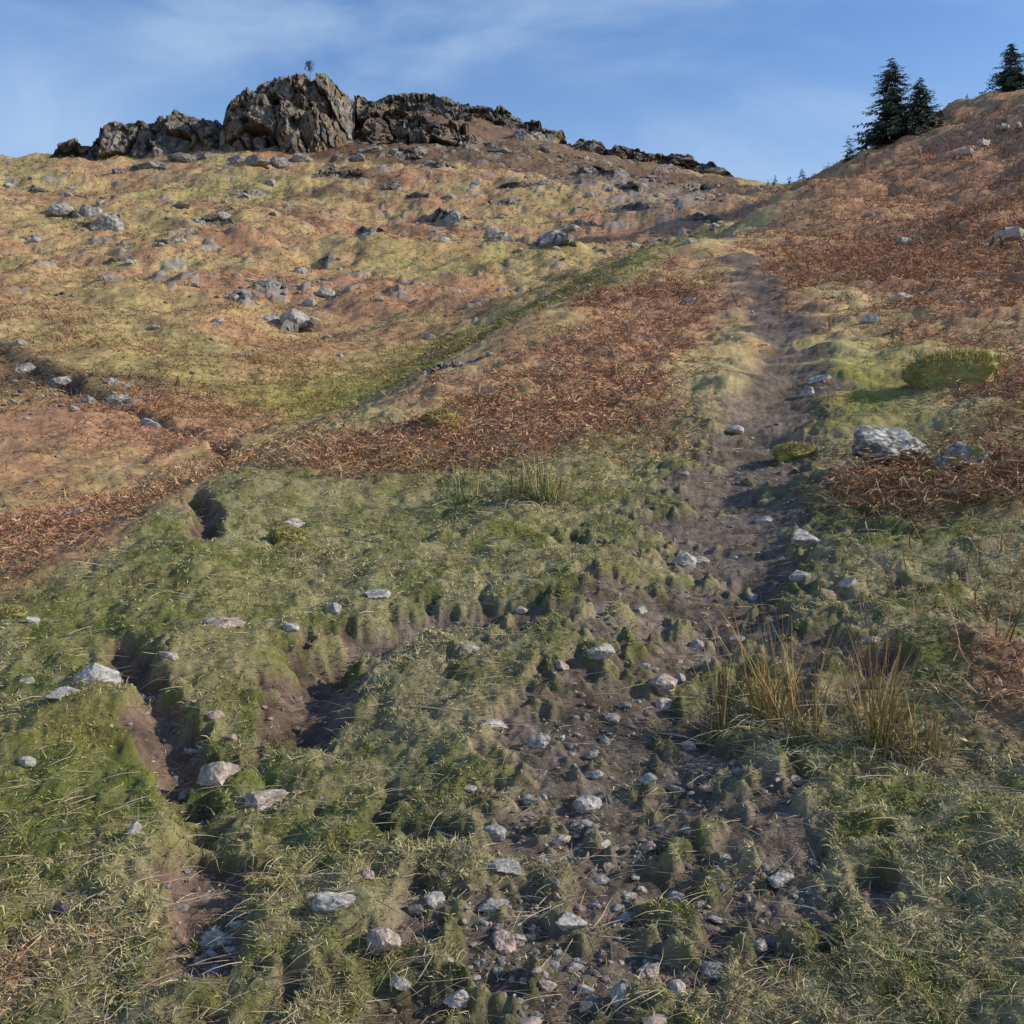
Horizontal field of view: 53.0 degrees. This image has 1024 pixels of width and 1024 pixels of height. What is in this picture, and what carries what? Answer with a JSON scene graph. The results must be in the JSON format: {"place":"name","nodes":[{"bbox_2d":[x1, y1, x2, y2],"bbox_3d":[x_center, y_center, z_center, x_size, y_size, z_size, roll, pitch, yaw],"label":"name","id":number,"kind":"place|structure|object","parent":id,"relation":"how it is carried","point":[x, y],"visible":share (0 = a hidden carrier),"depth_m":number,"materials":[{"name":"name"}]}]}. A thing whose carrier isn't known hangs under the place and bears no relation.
{"place":"outdoors","nodes":[
{"label":"outdoors","id":0,"kind":"place"},
{"bbox_2d":[0,89,1023,1023],"bbox_3d":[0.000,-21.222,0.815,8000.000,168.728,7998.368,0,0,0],"label":"hillside ground","id":1,"kind":"structure","parent":0,"point":[786,359],"depth_m":5.07,"materials":[{"name":"plant"}]},
{"bbox_2d":[0,605,29,618],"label":"moss hummock","id":2,"kind":"object","parent":1,"relation":"on","point":[10,612],"visible":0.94,"depth_m":4.68,"materials":[{"name":"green plant"}]},
{"bbox_2d":[13,362,35,372],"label":"hill boulder","id":3,"kind":"object","parent":1,"relation":"on","point":[27,367],"visible":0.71,"depth_m":36.37,"materials":[{"name":"stone"}]},
{"bbox_2d":[17,756,35,767],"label":"stone","id":4,"kind":"object","parent":1,"relation":"on","point":[27,761],"visible":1,"depth_m":3.34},
{"bbox_2d":[11,184,49,192],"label":"rock outcrop","id":5,"kind":"object","parent":1,"relation":"on","point":[32,187],"visible":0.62,"depth_m":139.30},
{"bbox_2d":[48,377,71,387],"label":"hill boulder","id":6,"kind":"object","parent":1,"relation":"on","point":[56,381],"visible":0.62,"depth_m":32.74,"materials":[{"name":"stone"}]},
{"bbox_2d":[48,203,73,213],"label":"hill boulder","id":7,"kind":"object","parent":1,"relation":"on","point":[58,207],"visible":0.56,"depth_m":105.66,"materials":[{"name":"stone"}]},
{"bbox_2d":[44,686,81,698],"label":"stone","id":8,"kind":"object","parent":1,"relation":"on","point":[56,693],"visible":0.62,"depth_m":3.73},
{"bbox_2d":[47,209,81,218],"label":"rock outcrop","id":9,"kind":"object","parent":1,"relation":"on","point":[74,213],"visible":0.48,"depth_m":105.27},
{"bbox_2d":[79,204,102,216],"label":"hill boulder","id":10,"kind":"object","parent":1,"relation":"on","point":[86,210],"visible":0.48,"depth_m":105.67,"materials":[{"name":"stone"}]},
{"bbox_2d":[73,663,120,684],"bbox_3d":[-1.586,0.641,3.941,0.181,0.118,0.134,0,0,0],"label":"stone","id":11,"kind":"object","parent":1,"relation":"on","point":[94,671],"visible":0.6,"depth_m":3.91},
{"bbox_2d":[74,214,127,229],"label":"rock outcrop","id":12,"kind":"object","parent":1,"relation":"on","point":[87,221],"visible":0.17,"depth_m":99.88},
{"bbox_2d":[88,213,123,232],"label":"hill boulder","id":13,"kind":"object","parent":1,"relation":"on","point":[110,221],"visible":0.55,"depth_m":99.16,"materials":[{"name":"stone"}]},
{"bbox_2d":[107,394,131,407],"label":"hill boulder","id":14,"kind":"object","parent":1,"relation":"on","point":[113,398],"visible":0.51,"depth_m":28.53,"materials":[{"name":"stone"}]},
{"bbox_2d":[127,821,141,834],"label":"stone","id":15,"kind":"object","parent":1,"relation":"on","point":[135,826],"visible":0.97,"depth_m":2.86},
{"bbox_2d":[48,109,222,160],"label":"rock crag","id":16,"kind":"structure","parent":1,"relation":"on","point":[175,131],"depth_m":171.24,"materials":[{"name":"stone"}]},
{"bbox_2d":[137,161,161,168],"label":"crag boulder","id":17,"kind":"object","parent":1,"relation":"on","point":[149,164],"visible":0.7,"depth_m":153.81,"materials":[{"name":"stone"}]},
{"bbox_2d":[167,152,196,162],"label":"crag boulder","id":18,"kind":"object","parent":1,"relation":"on","point":[183,157],"visible":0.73,"depth_m":157.21,"materials":[{"name":"stone"}]},
{"bbox_2d":[193,213,234,225],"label":"rock outcrop","id":19,"kind":"object","parent":1,"relation":"on","point":[213,218],"visible":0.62,"depth_m":103.51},
{"bbox_2d":[206,710,225,719],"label":"stone","id":20,"kind":"object","parent":1,"relation":"on","point":[214,714],"visible":1,"depth_m":3.69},
{"bbox_2d":[200,930,231,949],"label":"stone","id":21,"kind":"object","parent":1,"relation":"on","point":[222,940],"visible":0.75,"depth_m":2.47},
{"bbox_2d":[198,761,240,786],"bbox_3d":[-0.977,0.891,3.421,0.115,0.132,0.117,0,0,34],"label":"stone","id":22,"kind":"object","parent":1,"relation":"on","point":[210,773],"visible":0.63,"depth_m":3.38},
{"bbox_2d":[202,617,245,628],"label":"stone","id":23,"kind":"object","parent":1,"relation":"on","point":[234,623],"visible":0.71,"depth_m":4.51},
{"bbox_2d":[230,189,268,196],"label":"rock outcrop","id":24,"kind":"object","parent":1,"relation":"on","point":[259,192],"visible":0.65,"depth_m":126.66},
{"bbox_2d":[242,154,270,169],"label":"crag boulder","id":25,"kind":"object","parent":1,"relation":"on","point":[256,160],"visible":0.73,"depth_m":145.98,"materials":[{"name":"stone"}]},
{"bbox_2d":[244,789,288,810],"bbox_3d":[-0.773,0.933,3.262,0.118,0.100,0.124,0,0,31],"label":"stone","id":26,"kind":"object","parent":1,"relation":"on","point":[265,798],"visible":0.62,"depth_m":3.23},
{"bbox_2d":[244,278,291,293],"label":"rock outcrop","id":27,"kind":"object","parent":1,"relation":"on","point":[262,290],"visible":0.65,"depth_m":65.49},
{"bbox_2d":[270,157,292,168],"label":"crag boulder","id":28,"kind":"object","parent":1,"relation":"on","point":[280,162],"visible":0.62,"depth_m":151.48,"materials":[{"name":"stone"}]},
{"bbox_2d":[267,524,306,542],"bbox_3d":[-1.370,0.154,6.258,0.266,0.159,0.238,0,0,0],"label":"moss hummock","id":29,"kind":"object","parent":1,"relation":"on","point":[281,533],"visible":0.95,"depth_m":6.19,"materials":[{"name":"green plant"}]},
{"bbox_2d":[219,72,355,153],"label":"rock crag","id":30,"kind":"structure","parent":1,"relation":"on","point":[295,113],"depth_m":169.14,"materials":[{"name":"stone"}]},
{"bbox_2d":[280,308,309,331],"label":"hill boulder","id":31,"kind":"object","parent":1,"relation":"on","point":[290,315],"visible":0.48,"depth_m":57.39,"materials":[{"name":"stone"}]},
{"bbox_2d":[280,316,321,332],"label":"rock outcrop","id":32,"kind":"object","parent":1,"relation":"on","point":[313,325],"visible":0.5,"depth_m":56.89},
{"bbox_2d":[292,152,313,162],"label":"crag boulder","id":33,"kind":"object","parent":1,"relation":"on","point":[298,157],"visible":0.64,"depth_m":159.94,"materials":[{"name":"stone"}]},
{"bbox_2d":[314,285,334,298],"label":"hill boulder","id":34,"kind":"object","parent":1,"relation":"on","point":[326,291],"visible":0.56,"depth_m":66.09,"materials":[{"name":"stone"}]},
{"bbox_2d":[311,891,355,913],"bbox_3d":[-0.425,0.942,2.454,0.115,0.075,0.092,0,0,0],"label":"stone","id":35,"kind":"object","parent":1,"relation":"on","point":[327,902],"visible":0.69,"depth_m":2.42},
{"bbox_2d":[325,602,341,613],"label":"stone","id":36,"kind":"object","parent":1,"relation":"on","point":[330,607],"visible":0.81,"depth_m":4.83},
{"bbox_2d":[311,165,369,178],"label":"rock outcrop","id":37,"kind":"object","parent":1,"relation":"on","point":[326,171],"visible":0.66,"depth_m":139.26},
{"bbox_2d":[357,146,382,153],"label":"crag boulder","id":38,"kind":"object","parent":1,"relation":"on","point":[372,149],"visible":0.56,"depth_m":163.36,"materials":[{"name":"stone"}]},
{"bbox_2d":[365,589,390,598],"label":"stone","id":39,"kind":"object","parent":1,"relation":"on","point":[381,593],"visible":0.81,"depth_m":5.03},
{"bbox_2d":[366,927,402,955],"bbox_3d":[-0.297,0.980,2.335,0.088,0.065,0.053,0,0,36],"label":"stone","id":40,"kind":"object","parent":1,"relation":"on","point":[383,936],"visible":0.98,"depth_m":2.32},
{"bbox_2d":[376,147,423,159],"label":"rock outcrop","id":41,"kind":"object","parent":1,"relation":"on","point":[410,153],"visible":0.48,"depth_m":161.72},
{"bbox_2d":[388,975,411,991],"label":"stone","id":42,"kind":"object","parent":1,"relation":"on","point":[397,983],"visible":0.97,"depth_m":2.23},
{"bbox_2d":[354,95,484,148],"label":"rock crag","id":43,"kind":"structure","parent":1,"relation":"on","point":[377,123],"depth_m":176.43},
{"bbox_2d":[402,192,437,198],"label":"rock outcrop","id":44,"kind":"object","parent":1,"relation":"on","point":[417,194],"visible":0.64,"depth_m":126.03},
{"bbox_2d":[424,891,444,908],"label":"stone","id":45,"kind":"object","parent":1,"relation":"on","point":[433,898],"visible":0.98,"depth_m":2.55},
{"bbox_2d":[418,408,463,428],"bbox_3d":[-0.731,-0.904,10.585,0.501,0.349,0.446,0,0,0],"label":"moss hummock","id":46,"kind":"object","parent":1,"relation":"on","point":[427,421],"visible":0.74,"depth_m":10.45,"materials":[{"name":"green plant"}]},
{"bbox_2d":[423,161,458,169],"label":"rock outcrop","id":47,"kind":"object","parent":1,"relation":"on","point":[429,164],"visible":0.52,"depth_m":149.06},
{"bbox_2d":[416,207,472,222],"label":"rock outcrop","id":48,"kind":"object","parent":1,"relation":"on","point":[439,213],"visible":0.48,"depth_m":115.87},
{"bbox_2d":[444,211,460,225],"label":"hill boulder","id":49,"kind":"object","parent":1,"relation":"on","point":[452,217],"visible":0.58,"depth_m":111.10,"materials":[{"name":"stone"}]},
{"bbox_2d":[442,989,470,1007],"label":"stone","id":50,"kind":"object","parent":1,"relation":"on","point":[459,998],"visible":1,"depth_m":2.19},
{"bbox_2d":[0,149,914,497],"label":"scree rocks","id":51,"kind":"object","parent":1,"relation":"on","point":[274,213],"visible":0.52,"depth_m":65.82,"materials":[{"name":"stone"}]},
{"bbox_2d":[455,141,498,149],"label":"rock outcrop","id":52,"kind":"object","parent":1,"relation":"on","point":[491,145],"visible":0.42,"depth_m":178.16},
{"bbox_2d":[478,719,507,730],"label":"stone","id":53,"kind":"object","parent":1,"relation":"on","point":[496,724],"visible":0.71,"depth_m":3.57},
{"bbox_2d":[478,898,508,911],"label":"stone","id":54,"kind":"object","parent":1,"relation":"on","point":[487,905],"visible":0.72,"depth_m":2.57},
{"bbox_2d":[483,825,505,841],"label":"stone","id":55,"kind":"object","parent":1,"relation":"on","point":[499,830],"visible":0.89,"depth_m":2.96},
{"bbox_2d":[486,234,514,241],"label":"rock outcrop","id":56,"kind":"object","parent":1,"relation":"on","point":[498,238],"visible":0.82,"depth_m":90.49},
{"bbox_2d":[492,929,515,955],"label":"stone","id":57,"kind":"object","parent":1,"relation":"on","point":[501,938],"visible":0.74,"depth_m":2.44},
{"bbox_2d":[489,858,521,874],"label":"stone","id":58,"kind":"object","parent":1,"relation":"on","point":[506,864],"visible":0.97,"depth_m":2.70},
{"bbox_2d":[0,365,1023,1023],"bbox_3d":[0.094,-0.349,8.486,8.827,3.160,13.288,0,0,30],"label":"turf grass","id":59,"kind":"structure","parent":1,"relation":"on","point":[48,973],"depth_m":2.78,"materials":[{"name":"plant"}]},
{"bbox_2d":[0,87,1023,1023],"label":"dead bracken","id":60,"kind":"object","parent":1,"relation":"on","point":[158,489],"visible":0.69,"depth_m":20.99,"materials":[{"name":"plant"}]},
{"bbox_2d":[496,181,538,189],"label":"rock outcrop","id":61,"kind":"object","parent":1,"relation":"on","point":[521,184],"visible":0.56,"depth_m":133.38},
{"bbox_2d":[432,441,606,511],"bbox_3d":[0.019,-0.235,7.120,1.352,0.531,0.772,0,0,40],"label":"rush clump","id":62,"kind":"object","parent":1,"relation":"on","point":[548,497],"visible":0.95,"depth_m":7.02,"materials":[{"name":"green plant"}]},
{"bbox_2d":[513,128,527,140],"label":"crag boulder","id":63,"kind":"object","parent":1,"relation":"on","point":[520,134],"visible":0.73,"depth_m":205.12,"materials":[{"name":"stone"}]},
{"bbox_2d":[26,288,1023,1023],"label":"path gravel","id":64,"kind":"structure","parent":1,"relation":"on","point":[584,1006],"depth_m":2.66,"materials":[{"name":"stone"}]},
{"bbox_2d":[525,734,549,748],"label":"stone","id":65,"kind":"object","parent":1,"relation":"on","point":[542,740],"visible":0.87,"depth_m":3.48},
{"bbox_2d":[527,132,559,143],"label":"rock outcrop","id":66,"kind":"object","parent":1,"relation":"on","point":[536,136],"visible":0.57,"depth_m":215.84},
{"bbox_2d":[538,979,556,990],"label":"stone","id":67,"kind":"object","parent":1,"relation":"on","point":[547,985],"visible":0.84,"depth_m":2.27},
{"bbox_2d":[538,230,560,247],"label":"hill boulder","id":68,"kind":"object","parent":1,"relation":"on","point":[546,237],"visible":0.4,"depth_m":89.04,"materials":[{"name":"stone"}]},
{"bbox_2d":[375,92,733,176],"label":"rock crag","id":69,"kind":"structure","parent":1,"relation":"on","point":[433,104],"depth_m":224.40,"materials":[{"name":"stone"}]},
{"bbox_2d":[534,232,576,247],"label":"rock outcrop","id":70,"kind":"object","parent":1,"relation":"on","point":[561,239],"visible":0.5,"depth_m":88.45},
{"bbox_2d":[553,834,570,844],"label":"stone","id":71,"kind":"object","parent":1,"relation":"on","point":[562,839],"visible":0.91,"depth_m":2.95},
{"bbox_2d":[555,911,587,930],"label":"stone","id":72,"kind":"object","parent":1,"relation":"on","point":[564,922],"visible":0.99,"depth_m":2.47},
{"bbox_2d":[573,795,602,813],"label":"stone","id":73,"kind":"object","parent":1,"relation":"on","point":[591,804],"visible":0.98,"depth_m":3.14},
{"bbox_2d":[570,165,629,175],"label":"rock outcrop","id":74,"kind":"object","parent":1,"relation":"on","point":[594,169],"visible":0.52,"depth_m":156.36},
{"bbox_2d":[587,643,615,659],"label":"stone","id":75,"kind":"object","parent":1,"relation":"on","point":[603,651],"visible":1,"depth_m":4.10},
{"bbox_2d":[610,981,627,1006],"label":"stone","id":76,"kind":"object","parent":1,"relation":"on","point":[618,988],"visible":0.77,"depth_m":2.20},
{"bbox_2d":[615,912,632,926],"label":"stone","id":77,"kind":"object","parent":1,"relation":"on","point":[626,915],"visible":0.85,"depth_m":2.58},
{"bbox_2d":[613,181,649,193],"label":"rock outcrop","id":78,"kind":"object","parent":1,"relation":"on","point":[631,185],"visible":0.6,"depth_m":133.84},
{"bbox_2d":[620,202,656,210],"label":"rock outcrop","id":79,"kind":"object","parent":1,"relation":"on","point":[636,206],"visible":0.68,"depth_m":112.21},
{"bbox_2d":[636,962,659,976],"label":"stone","id":80,"kind":"object","parent":1,"relation":"on","point":[651,968],"visible":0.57,"depth_m":2.36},
{"bbox_2d":[639,773,657,784],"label":"stone","id":81,"kind":"object","parent":1,"relation":"on","point":[647,779],"visible":1,"depth_m":3.21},
{"bbox_2d":[648,673,677,696],"bbox_3d":[0.583,0.680,4.008,0.136,0.095,0.102,0,0,0],"label":"stone","id":82,"kind":"object","parent":1,"relation":"on","point":[666,683],"visible":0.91,"depth_m":3.98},
{"bbox_2d":[655,698,672,709],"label":"stone","id":83,"kind":"object","parent":1,"relation":"on","point":[662,703],"visible":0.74,"depth_m":3.92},
{"bbox_2d":[669,979,685,993],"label":"stone","id":84,"kind":"object","parent":1,"relation":"on","point":[675,985],"visible":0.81,"depth_m":2.20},
{"bbox_2d":[672,552,696,566],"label":"stone","id":85,"kind":"object","parent":1,"relation":"on","point":[684,558],"visible":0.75,"depth_m":5.91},
{"bbox_2d":[665,183,711,192],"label":"rock outcrop","id":86,"kind":"object","parent":1,"relation":"on","point":[692,186],"visible":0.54,"depth_m":158.87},
{"bbox_2d":[675,212,721,223],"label":"rock outcrop","id":87,"kind":"object","parent":1,"relation":"on","point":[697,216],"visible":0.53,"depth_m":105.77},
{"bbox_2d":[701,961,722,979],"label":"stone","id":88,"kind":"object","parent":1,"relation":"on","point":[709,965],"visible":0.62,"depth_m":2.34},
{"bbox_2d":[754,938,767,951],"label":"stone","id":89,"kind":"object","parent":1,"relation":"on","point":[761,945],"visible":0.95,"depth_m":2.39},
{"bbox_2d":[767,870,794,887],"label":"stone","id":90,"kind":"object","parent":1,"relation":"on","point":[781,878],"visible":0.98,"depth_m":2.68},
{"bbox_2d":[644,607,923,759],"bbox_3d":[0.882,0.580,3.556,0.912,0.589,0.907,0,0,0],"label":"rush clump","id":91,"kind":"object","parent":1,"relation":"on","point":[766,698],"visible":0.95,"depth_m":3.58,"materials":[{"name":"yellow plant"}]},
{"bbox_2d":[768,440,817,462],"bbox_3d":[2.435,-0.498,8.783,0.476,0.238,0.461,0,0,0],"label":"moss hummock","id":92,"kind":"object","parent":1,"relation":"on","point":[792,450],"visible":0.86,"depth_m":8.67,"materials":[{"name":"green plant"}]},
{"bbox_2d":[789,570,809,581],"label":"stone","id":93,"kind":"object","parent":1,"relation":"on","point":[798,575],"visible":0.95,"depth_m":5.28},
{"bbox_2d":[791,528,820,546],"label":"stone","id":94,"kind":"object","parent":1,"relation":"on","point":[800,537],"visible":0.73,"depth_m":5.93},
{"bbox_2d":[807,375,831,383],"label":"stone","id":95,"kind":"object","parent":1,"relation":"on","point":[816,379],"visible":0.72,"depth_m":12.41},
{"bbox_2d":[838,577,858,587],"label":"stone","id":96,"kind":"object","parent":1,"relation":"on","point":[847,582],"visible":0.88,"depth_m":5.04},
{"bbox_2d":[832,560,933,675],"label":"bracken stems","id":97,"kind":"object","parent":1,"relation":"on","point":[878,625],"visible":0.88,"depth_m":4.17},
{"bbox_2d":[840,512,925,575],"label":"bracken stems","id":98,"kind":"object","parent":1,"relation":"on","point":[892,545],"visible":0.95,"depth_m":5.33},
{"bbox_2d":[794,625,974,767],"bbox_3d":[1.176,0.593,3.322,0.598,0.509,0.634,0,0,26],"label":"rush clump","id":99,"kind":"object","parent":1,"relation":"on","point":[875,741],"visible":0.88,"depth_m":3.28,"materials":[{"name":"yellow plant"}]},
{"bbox_2d":[852,425,929,466],"bbox_3d":[2.845,-0.440,7.586,0.814,0.390,0.455,0,0,-43],"label":"lichen boulder","id":100,"kind":"object","parent":1,"relation":"on","point":[864,435],"visible":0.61,"depth_m":7.41,"materials":[{"name":"stone"}]},
{"bbox_2d":[851,58,931,150],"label":"spruce tree","id":101,"kind":"object","parent":1,"relation":"on","point":[893,109],"visible":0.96,"depth_m":102.36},
{"bbox_2d":[845,688,1007,790],"bbox_3d":[1.314,0.685,3.224,0.472,0.268,0.359,0,0,35],"label":"rush clump","id":102,"kind":"object","parent":1,"relation":"on","point":[934,748],"visible":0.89,"depth_m":3.20,"materials":[{"name":"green plant"}]},
{"bbox_2d":[900,78,953,131],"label":"spruce tree","id":103,"kind":"object","parent":1,"relation":"on","point":[921,111],"visible":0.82,"depth_m":102.18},
{"bbox_2d":[917,469,954,486],"bbox_3d":[2.759,-0.212,6.674,0.259,0.137,0.225,0,0,0],"label":"moss hummock","id":104,"kind":"object","parent":1,"relation":"on","point":[930,475],"visible":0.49,"depth_m":6.63,"materials":[{"name":"green plant"}]},
{"bbox_2d":[866,547,1023,620],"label":"bracken stems","id":105,"kind":"object","parent":1,"relation":"on","point":[974,597],"visible":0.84,"depth_m":4.68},
{"bbox_2d":[897,344,1014,388],"bbox_3d":[4.848,-1.500,11.241,1.273,0.655,1.181,0,0,0],"label":"moss hummock","id":106,"kind":"object","parent":1,"relation":"on","point":[966,365],"visible":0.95,"depth_m":10.94,"materials":[{"name":"green plant"}]},
{"bbox_2d":[931,443,987,472],"bbox_3d":[3.026,-0.350,6.822,0.400,0.217,0.323,0,0,0],"label":"lichen boulder","id":107,"kind":"object","parent":1,"relation":"on","point":[971,451],"visible":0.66,"depth_m":6.78,"materials":[{"name":"stone"}]},
{"bbox_2d":[953,146,973,159],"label":"sheep","id":108,"kind":"object","parent":1,"relation":"on","point":[967,151],"visible":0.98,"depth_m":76.00},
{"bbox_2d":[907,514,1023,590],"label":"bracken stems","id":109,"kind":"object","parent":1,"relation":"on","point":[1000,544],"visible":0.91,"depth_m":5.10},
{"bbox_2d":[940,571,1023,645],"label":"bracken stems","id":110,"kind":"object","parent":1,"relation":"on","point":[1013,629],"visible":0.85,"depth_m":4.05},
{"bbox_2d":[979,44,1023,93],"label":"spruce tree","id":111,"kind":"object","parent":1,"relation":"on","point":[1011,77],"visible":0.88,"depth_m":111.53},
{"bbox_2d":[988,225,1023,247],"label":"sheep","id":112,"kind":"object","parent":1,"relation":"on","point":[1011,233],"visible":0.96,"depth_m":36.61},
{"bbox_2d":[0,0,1023,183],"label":"sky","id":113,"kind":"structure","parent":0,"point":[758,90],"materials":[{"name":"blue"}]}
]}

